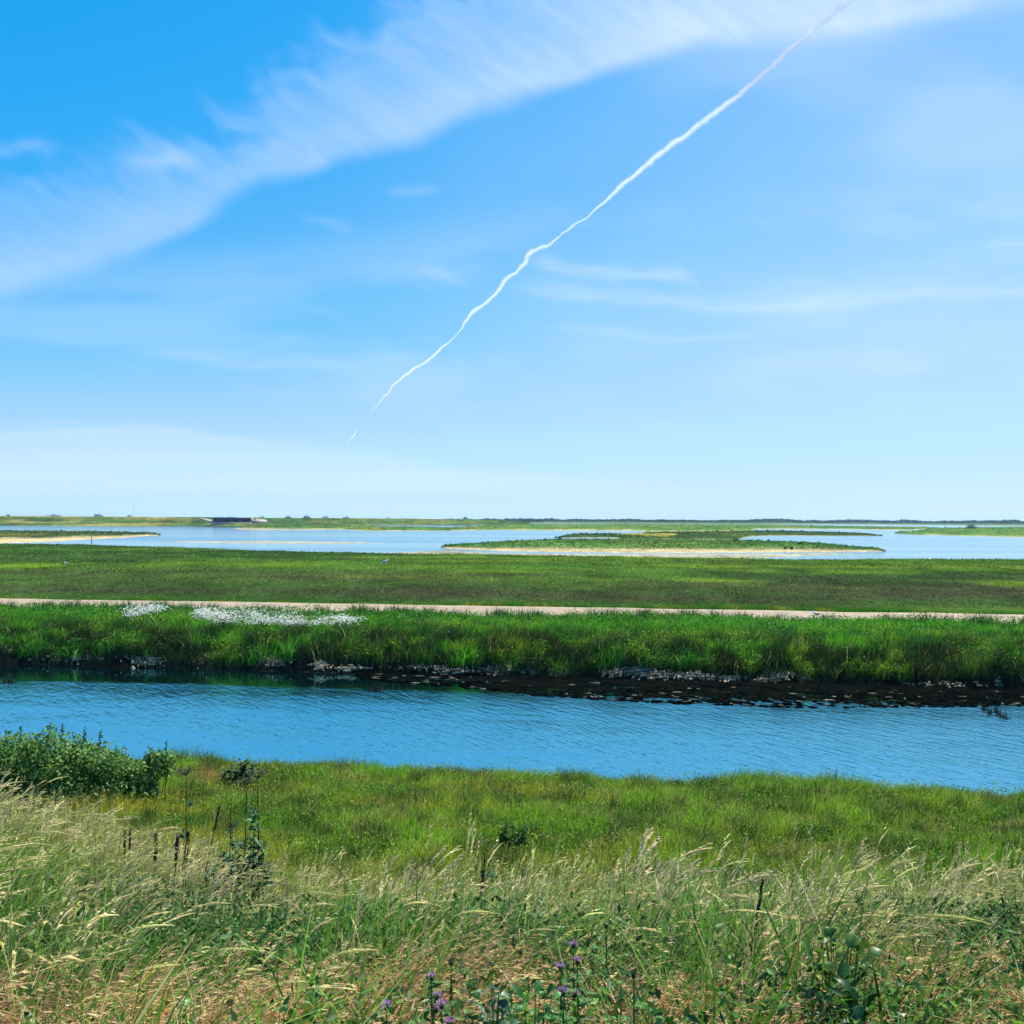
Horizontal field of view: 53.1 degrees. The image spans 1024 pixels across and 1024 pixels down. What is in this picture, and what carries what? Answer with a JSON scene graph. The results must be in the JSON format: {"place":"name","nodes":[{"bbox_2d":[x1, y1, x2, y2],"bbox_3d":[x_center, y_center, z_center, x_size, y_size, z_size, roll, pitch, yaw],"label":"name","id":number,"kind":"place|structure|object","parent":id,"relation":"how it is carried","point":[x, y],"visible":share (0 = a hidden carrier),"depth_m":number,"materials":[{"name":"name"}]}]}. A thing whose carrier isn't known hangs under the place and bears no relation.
{"place":"outdoors","nodes":[
{"label":"outdoors","id":0,"kind":"place"},
{"bbox_2d":[0,530,157,543],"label":"spit","id":1,"kind":"structure","parent":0,"point":[41,537],"depth_m":354.37,"materials":[{"name":"beige sand"}]},
{"bbox_2d":[0,516,529,526],"bbox_3d":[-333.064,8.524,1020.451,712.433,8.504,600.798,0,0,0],"label":"flood embankment","id":2,"kind":"structure","parent":0,"point":[87,521],"depth_m":867.34,"materials":[{"name":"green plant"}]},
{"bbox_2d":[199,517,267,524],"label":"tidal sluice","id":3,"kind":"object","parent":2,"relation":"in","point":[228,520],"visible":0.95,"depth_m":821.72,"materials":[{"name":"concrete"}]},
{"bbox_2d":[180,541,366,543],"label":"mud bar","id":4,"kind":"object","parent":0,"point":[270,542],"visible":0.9,"depth_m":297.87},
{"bbox_2d":[231,528,339,529],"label":"sand bar","id":5,"kind":"object","parent":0,"point":[281,529],"visible":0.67,"depth_m":633.51,"materials":[{"name":"beige sand"}]},
{"bbox_2d":[0,665,1023,795],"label":"channel water","id":6,"kind":"structure","parent":0,"point":[286,716],"depth_m":39.43,"materials":[{"name":"blue liquid"}]},
{"bbox_2d":[2,677,13,682],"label":"rush clump","id":7,"kind":"object","parent":6,"relation":"in","point":[10,681],"visible":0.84,"depth_m":49.49,"materials":[{"name":"green plant"}]},
{"bbox_2d":[364,683,386,690],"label":"rush clump","id":8,"kind":"object","parent":6,"relation":"in","point":[375,688],"visible":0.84,"depth_m":47.79,"materials":[{"name":"green plant"}]},
{"bbox_2d":[358,672,1023,707],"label":"shore weed","id":9,"kind":"object","parent":6,"relation":"on","point":[635,696],"visible":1,"depth_m":46.83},
{"bbox_2d":[980,702,1008,718],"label":"rush clump","id":10,"kind":"object","parent":6,"relation":"in","point":[989,711],"visible":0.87,"depth_m":42.71,"materials":[{"name":"green plant"}]},
{"bbox_2d":[0,521,1023,1018],"bbox_3d":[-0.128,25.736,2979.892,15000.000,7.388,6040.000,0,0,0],"label":"ground","id":11,"kind":"structure","parent":0,"point":[946,601],"depth_m":101.25,"materials":[{"name":"green plant"}]},
{"bbox_2d":[22,986,62,1023],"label":"broad leaved plant","id":12,"kind":"object","parent":11,"relation":"on","point":[28,1015],"visible":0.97,"depth_m":3.00,"materials":[{"name":"green plant"}]},
{"bbox_2d":[0,722,178,810],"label":"bramble bush","id":13,"kind":"object","parent":11,"relation":"on","point":[27,765],"visible":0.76,"depth_m":24.19,"materials":[{"name":"green plant"}]},
{"bbox_2d":[123,830,125,863],"bbox_3d":[-2.795,2.685,7.382,0.029,0.788,0.029,0,0,0],"label":"seed spike","id":14,"kind":"object","parent":11,"relation":"on","point":[124,844],"visible":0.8,"depth_m":7.38,"materials":[{"name":"brown plant"}]},
{"bbox_2d":[128,829,131,883],"bbox_3d":[-2.793,2.718,7.482,0.031,0.807,0.030,0,0,0],"label":"seed spike","id":15,"kind":"object","parent":11,"relation":"on","point":[129,834],"visible":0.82,"depth_m":7.48,"materials":[{"name":"brown plant"}]},
{"bbox_2d":[122,603,171,617],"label":"white flower patch","id":16,"kind":"object","parent":11,"relation":"on","point":[152,608],"visible":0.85,"depth_m":63.79,"materials":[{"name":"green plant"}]},
{"bbox_2d":[153,833,157,915],"bbox_3d":[-2.503,2.667,7.182,0.037,0.839,0.041,0,0,26],"label":"seed spike","id":17,"kind":"object","parent":11,"relation":"on","point":[155,840],"visible":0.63,"depth_m":7.18,"materials":[{"name":"brown plant"}]},
{"bbox_2d":[173,834,179,887],"bbox_3d":[-2.294,2.630,6.981,0.062,0.868,0.040,0,0,0],"label":"seed spike","id":18,"kind":"object","parent":11,"relation":"on","point":[177,843],"visible":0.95,"depth_m":6.98,"materials":[{"name":"brown plant"}]},
{"bbox_2d":[174,997,191,1023],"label":"broad leaved plant","id":19,"kind":"object","parent":11,"relation":"on","point":[188,1001],"visible":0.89,"depth_m":2.86,"materials":[{"name":"green plant"}]},
{"bbox_2d":[174,765,194,901],"bbox_3d":[-2.609,2.764,8.169,0.177,1.466,0.134,0,0,-15],"label":"umbel stalk","id":20,"kind":"object","parent":11,"relation":"on","point":[189,803],"visible":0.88,"depth_m":8.19,"materials":[{"name":"green plant"}]},
{"bbox_2d":[181,829,189,903],"bbox_3d":[-2.262,2.656,7.081,0.071,0.915,0.045,0,0,0],"label":"seed spike","id":21,"kind":"object","parent":11,"relation":"on","point":[187,837],"visible":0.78,"depth_m":7.08,"materials":[{"name":"brown plant"}]},
{"bbox_2d":[202,806,220,887],"bbox_3d":[-2.245,2.757,7.582,0.177,1.174,0.027,0,0,0],"label":"seed spike","id":22,"kind":"object","parent":11,"relation":"on","point":[216,820],"visible":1,"depth_m":7.58,"materials":[{"name":"brown plant"}]},
{"bbox_2d":[218,804,238,878],"bbox_3d":[-2.247,2.933,8.162,0.174,1.304,0.160,1,0,-35],"label":"umbel stalk","id":23,"kind":"object","parent":11,"relation":"on","point":[232,826],"visible":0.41,"depth_m":8.18,"materials":[{"name":"green plant"}]},
{"bbox_2d":[195,808,275,931],"bbox_3d":[-2.043,2.811,7.669,0.636,1.261,0.598,0,0,0],"label":"thistle thicket","id":24,"kind":"object","parent":11,"relation":"on","point":[260,858],"visible":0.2,"depth_m":7.56,"materials":[{"name":"green plant"}]},
{"bbox_2d":[217,758,255,788],"bbox_3d":[-7.079,6.746,26.256,1.028,0.855,0.730,0,0,0],"label":"shrub","id":25,"kind":"object","parent":11,"relation":"on","point":[242,770],"visible":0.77,"depth_m":26.22,"materials":[{"name":"green plant"}]},
{"bbox_2d":[236,774,258,887],"bbox_3d":[-2.145,2.887,8.273,0.161,1.526,0.186,0,-1,38],"label":"umbel stalk","id":26,"kind":"object","parent":11,"relation":"on","point":[250,815],"visible":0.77,"depth_m":8.28,"materials":[{"name":"green plant"}]},
{"bbox_2d":[246,768,269,846],"bbox_3d":[-1.981,2.776,7.967,0.179,1.548,0.178,0,0,0],"label":"umbel stalk","id":27,"kind":"object","parent":11,"relation":"on","point":[257,777],"visible":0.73,"depth_m":7.99,"materials":[{"name":"green plant"}]},
{"bbox_2d":[189,605,369,629],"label":"white flower drift","id":28,"kind":"object","parent":11,"relation":"on","point":[204,611],"visible":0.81,"depth_m":60.37,"materials":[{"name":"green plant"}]},
{"bbox_2d":[273,1008,287,1023],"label":"broad leaved plant","id":29,"kind":"object","parent":11,"relation":"on","point":[275,1009],"visible":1,"depth_m":2.78,"materials":[{"name":"green plant"}]},
{"bbox_2d":[380,999,390,1023],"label":"thistle","id":30,"kind":"object","parent":11,"relation":"on","point":[386,1003],"visible":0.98,"depth_m":2.89,"materials":[{"name":"purple plant"}]},
{"bbox_2d":[407,971,442,1023],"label":"thistle","id":31,"kind":"object","parent":11,"relation":"on","point":[437,994],"visible":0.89,"depth_m":3.19,"materials":[{"name":"green plant"}]},
{"bbox_2d":[427,956,454,1022],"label":"thistle","id":32,"kind":"object","parent":11,"relation":"on","point":[448,1008],"visible":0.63,"depth_m":3.49,"materials":[{"name":"green plant"}]},
{"bbox_2d":[436,998,454,1023],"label":"thistle","id":33,"kind":"object","parent":11,"relation":"on","point":[441,1007],"visible":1,"depth_m":2.89,"materials":[{"name":"purple plant"}]},
{"bbox_2d":[479,868,484,933],"bbox_3d":[-0.165,2.295,5.583,0.036,0.710,0.032,0,0,0],"label":"seed spike","id":34,"kind":"object","parent":11,"relation":"on","point":[482,876],"visible":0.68,"depth_m":5.58,"materials":[{"name":"brown plant"}]},
{"bbox_2d":[473,852,495,924],"bbox_3d":[-0.174,2.535,6.367,0.154,0.823,0.168,0,0,0],"label":"umbel stalk","id":35,"kind":"object","parent":11,"relation":"on","point":[488,876],"visible":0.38,"depth_m":6.38,"materials":[{"name":"green plant"}]},
{"bbox_2d":[467,982,520,1023],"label":"broad leaved plant","id":36,"kind":"object","parent":11,"relation":"on","point":[502,1003],"visible":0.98,"depth_m":2.89,"materials":[{"name":"green plant"}]},
{"bbox_2d":[2,645,1002,687],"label":"pale clay","id":37,"kind":"structure","parent":11,"relation":"on","point":[689,675],"depth_m":52.06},
{"bbox_2d":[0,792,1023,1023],"bbox_3d":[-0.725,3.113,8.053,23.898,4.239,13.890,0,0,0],"label":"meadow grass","id":38,"kind":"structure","parent":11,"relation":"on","point":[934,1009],"depth_m":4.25,"materials":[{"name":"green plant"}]},
{"bbox_2d":[0,595,1023,688],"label":"bank grass","id":39,"kind":"structure","parent":11,"relation":"on","point":[691,640],"depth_m":55.09,"materials":[{"name":"green plant"}]},
{"bbox_2d":[0,762,1023,1023],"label":"oat grass","id":40,"kind":"structure","parent":11,"relation":"on","point":[948,888],"depth_m":5.25,"materials":[{"name":"beige plant"}]},
{"bbox_2d":[0,891,1023,1023],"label":"dry brome","id":41,"kind":"object","parent":11,"relation":"on","point":[239,993],"visible":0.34,"depth_m":3.87,"materials":[{"name":"beige plant"}]},
{"bbox_2d":[0,543,1023,607],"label":"field grass","id":42,"kind":"structure","parent":11,"relation":"on","point":[428,558],"depth_m":123.14,"materials":[{"name":"green plant"}]},
{"bbox_2d":[496,821,528,851],"bbox_3d":[0.008,6.632,20.917,0.715,0.650,0.714,0,0,0],"label":"nettle clump","id":43,"kind":"object","parent":11,"relation":"on","point":[515,838],"visible":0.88,"depth_m":20.88,"materials":[{"name":"green plant"}]},
{"bbox_2d":[5,742,1023,919],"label":"berm grass","id":44,"kind":"structure","parent":11,"relation":"on","point":[714,802],"depth_m":22.76,"materials":[{"name":"green plant"}]},
{"bbox_2d":[495,980,560,1023],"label":"broad leaved plant","id":45,"kind":"object","parent":11,"relation":"on","point":[521,1006],"visible":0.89,"depth_m":3.01,"materials":[{"name":"green plant"}]},
{"bbox_2d":[518,518,543,521],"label":"distant tree","id":46,"kind":"object","parent":11,"relation":"on","point":[532,520],"visible":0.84,"depth_m":1999.45,"materials":[{"name":"green plant"}]},
{"bbox_2d":[541,962,579,1023],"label":"thistle","id":47,"kind":"object","parent":11,"relation":"on","point":[572,990],"visible":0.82,"depth_m":3.19,"materials":[{"name":"green plant"}]},
{"bbox_2d":[556,984,568,1023],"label":"thistle","id":48,"kind":"object","parent":11,"relation":"on","point":[563,990],"visible":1,"depth_m":2.90,"materials":[{"name":"green plant"}]},
{"bbox_2d":[551,956,584,1023],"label":"thistle","id":49,"kind":"object","parent":11,"relation":"on","point":[576,959],"visible":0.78,"depth_m":3.34,"materials":[{"name":"green plant"}]},
{"bbox_2d":[557,940,597,1023],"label":"thistle","id":50,"kind":"object","parent":11,"relation":"on","point":[573,945],"visible":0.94,"depth_m":3.39,"materials":[{"name":"green plant"}]},
{"bbox_2d":[583,922,630,1023],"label":"thistle","id":51,"kind":"object","parent":11,"relation":"on","point":[602,961],"visible":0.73,"depth_m":3.89,"materials":[{"name":"green plant"}]},
{"bbox_2d":[605,968,651,1023],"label":"thistle","id":52,"kind":"object","parent":11,"relation":"on","point":[633,972],"visible":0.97,"depth_m":3.09,"materials":[{"name":"green plant"}]},
{"bbox_2d":[628,999,663,1023],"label":"broad leaved plant","id":53,"kind":"object","parent":11,"relation":"on","point":[660,1019],"visible":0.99,"depth_m":2.88,"materials":[{"name":"green plant"}]},
{"bbox_2d":[448,518,1023,523],"bbox_3d":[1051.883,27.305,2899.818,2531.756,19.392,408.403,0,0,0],"label":"woodland","id":54,"kind":"object","parent":11,"relation":"on","point":[772,520],"visible":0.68,"depth_m":2759.58,"materials":[{"name":"green plant"}]},
{"bbox_2d":[750,877,764,962],"bbox_3d":[1.091,1.986,4.586,0.086,0.702,0.030,0,0,0],"label":"seed spike","id":55,"kind":"object","parent":11,"relation":"on","point":[759,899],"visible":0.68,"depth_m":4.58,"materials":[{"name":"brown plant"}]},
{"bbox_2d":[796,927,891,1023],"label":"broad leaved plant","id":56,"kind":"object","parent":11,"relation":"on","point":[853,941],"visible":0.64,"depth_m":3.35,"materials":[{"name":"green plant"}]},
{"bbox_2d":[832,947,888,1023],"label":"broad leaved plant","id":57,"kind":"object","parent":11,"relation":"on","point":[857,1010],"visible":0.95,"depth_m":3.09,"materials":[{"name":"green plant"}]},
{"bbox_2d":[977,999,1012,1023],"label":"broad leaved plant","id":58,"kind":"object","parent":11,"relation":"on","point":[984,1015],"visible":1,"depth_m":3.01,"materials":[{"name":"green plant"}]},
{"bbox_2d":[997,519,1012,523],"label":"distant tree","id":59,"kind":"object","parent":11,"relation":"on","point":[1004,522],"visible":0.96,"depth_m":2697.49,"materials":[{"name":"plant"}]},
{"bbox_2d":[987,887,1023,964],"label":"leafy clump","id":60,"kind":"object","parent":11,"relation":"on","point":[1011,904],"visible":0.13,"depth_m":5.36,"materials":[{"name":"green plant"}]},
{"bbox_2d":[0,523,1023,559],"bbox_3d":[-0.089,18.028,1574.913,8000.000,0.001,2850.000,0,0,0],"label":"lagoon water","id":61,"kind":"structure","parent":0,"point":[898,546],"depth_m":352.71,"materials":[{"name":"blue liquid"}]},
{"bbox_2d":[0,598,1023,622],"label":"gravel track","id":62,"kind":"structure","parent":0,"point":[550,610],"depth_m":72.00,"materials":[{"name":"beige gravel"}]},
{"bbox_2d":[0,0,1023,521],"label":"sky","id":63,"kind":"structure","parent":0,"point":[266,258],"materials":[{"name":"blue"}]},
{"bbox_2d":[243,524,931,531],"bbox_3d":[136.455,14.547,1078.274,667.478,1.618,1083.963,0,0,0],"label":"marsh","id":64,"kind":"structure","parent":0,"point":[612,528],"depth_m":787.78,"materials":[{"name":"green plant"}]},
{"bbox_2d":[393,550,852,557],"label":"mud flat","id":65,"kind":"structure","parent":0,"point":[692,555],"depth_m":207.54,"materials":[{"name":"beige soil"}]},
{"bbox_2d":[617,533,675,536],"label":"yellow marsh","id":66,"kind":"structure","parent":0,"point":[661,534],"depth_m":437.92,"materials":[{"name":"yellow plant"}]},
{"bbox_2d":[446,539,878,552],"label":"island","id":67,"kind":"structure","parent":0,"point":[659,550],"depth_m":244.80,"materials":[{"name":"green plant"}]},
{"bbox_2d":[337,673,1023,707],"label":"mud shelf","id":68,"kind":"object","parent":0,"point":[848,688],"visible":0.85,"depth_m":48.68,"materials":[{"name":"black soil"}]},
{"bbox_2d":[561,531,878,539],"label":"marsh","id":69,"kind":"structure","parent":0,"point":[715,534],"depth_m":451.08,"materials":[{"name":"green plant"}]},
{"bbox_2d":[506,0,969,307],"bbox_3d":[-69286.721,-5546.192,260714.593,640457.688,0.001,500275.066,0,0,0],"label":"cloud","id":70,"kind":"structure","parent":0,"point":[650,26],"depth_m":14348.24,"materials":[{"name":"white"}]},
{"bbox_2d":[895,527,1023,536],"bbox_3d":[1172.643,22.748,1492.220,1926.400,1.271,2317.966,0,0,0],"label":"marsh","id":71,"kind":"structure","parent":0,"point":[991,532],"depth_m":616.92,"materials":[{"name":"green plant"}]},
{"bbox_2d":[0,524,1020,550],"bbox_3d":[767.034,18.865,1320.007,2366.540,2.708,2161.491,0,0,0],"label":"marsh tussocks","id":72,"kind":"object","parent":71,"relation":"on","point":[721,543],"visible":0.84,"depth_m":325.27,"materials":[{"name":"green plant"}]}
]}

